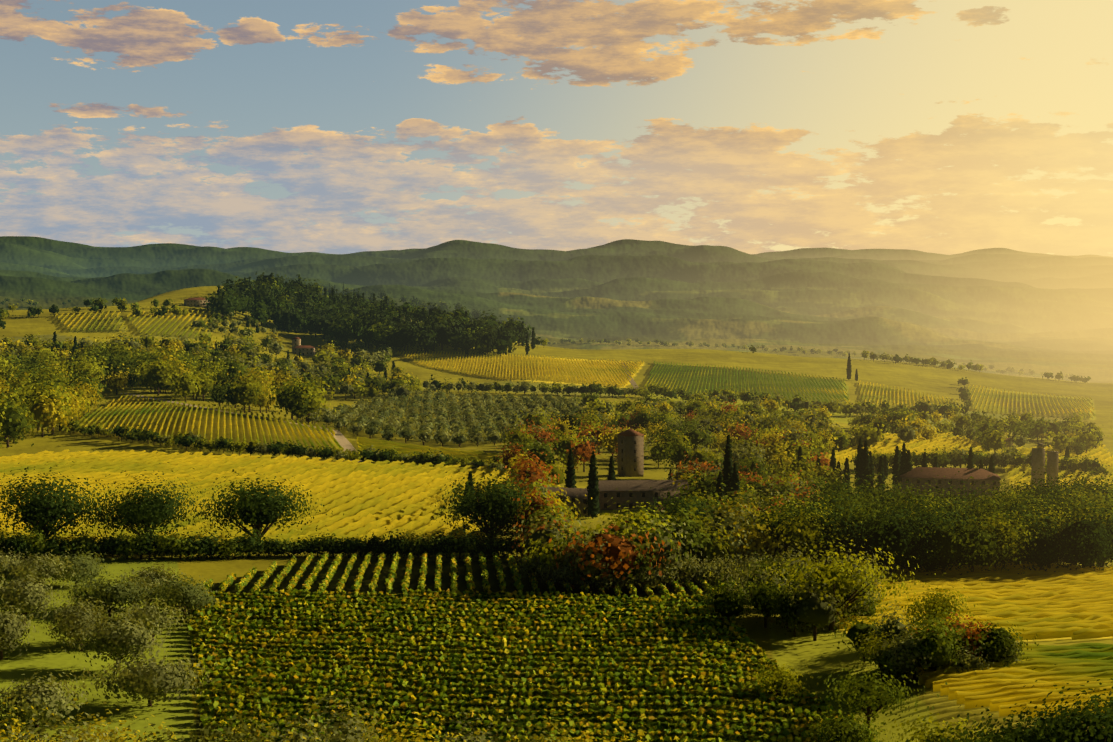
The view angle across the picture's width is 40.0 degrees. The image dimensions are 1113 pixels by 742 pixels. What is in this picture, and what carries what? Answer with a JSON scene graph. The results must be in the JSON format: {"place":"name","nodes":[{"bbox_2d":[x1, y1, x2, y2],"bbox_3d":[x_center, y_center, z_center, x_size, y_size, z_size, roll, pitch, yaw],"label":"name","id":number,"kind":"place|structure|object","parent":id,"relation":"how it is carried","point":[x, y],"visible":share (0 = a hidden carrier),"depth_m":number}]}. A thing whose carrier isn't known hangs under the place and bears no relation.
{"place":"outdoors","nodes":[
{"label":"outdoors","id":0,"kind":"place"},
{"bbox_2d":[0,236,1112,741],"bbox_3d":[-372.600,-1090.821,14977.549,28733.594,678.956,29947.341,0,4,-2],"label":"terrain","id":1,"kind":"structure","parent":0,"point":[1000,308],"depth_m":3159.85},
{"bbox_2d":[120,362,828,464],"bbox_3d":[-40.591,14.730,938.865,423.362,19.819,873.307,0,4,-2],"label":"gravel roads","id":2,"kind":"structure","parent":1,"relation":"on","point":[343,441],"depth_m":683.68},
{"bbox_2d":[0,308,1112,741],"bbox_3d":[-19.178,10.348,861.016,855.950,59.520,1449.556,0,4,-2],"label":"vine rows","id":3,"kind":"object","parent":1,"relation":"on","point":[358,498],"visible":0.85,"depth_m":327.46},
{"bbox_2d":[184,297,1058,516],"bbox_3d":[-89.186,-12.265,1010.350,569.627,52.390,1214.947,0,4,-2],"label":"farmhouses","id":4,"kind":"object","parent":1,"relation":"on","point":[631,456],"visible":0.71,"depth_m":483.50},
{"bbox_2d":[0,0,1112,256],"label":"sky","id":5,"kind":"structure","parent":0,"point":[947,127]}
]}

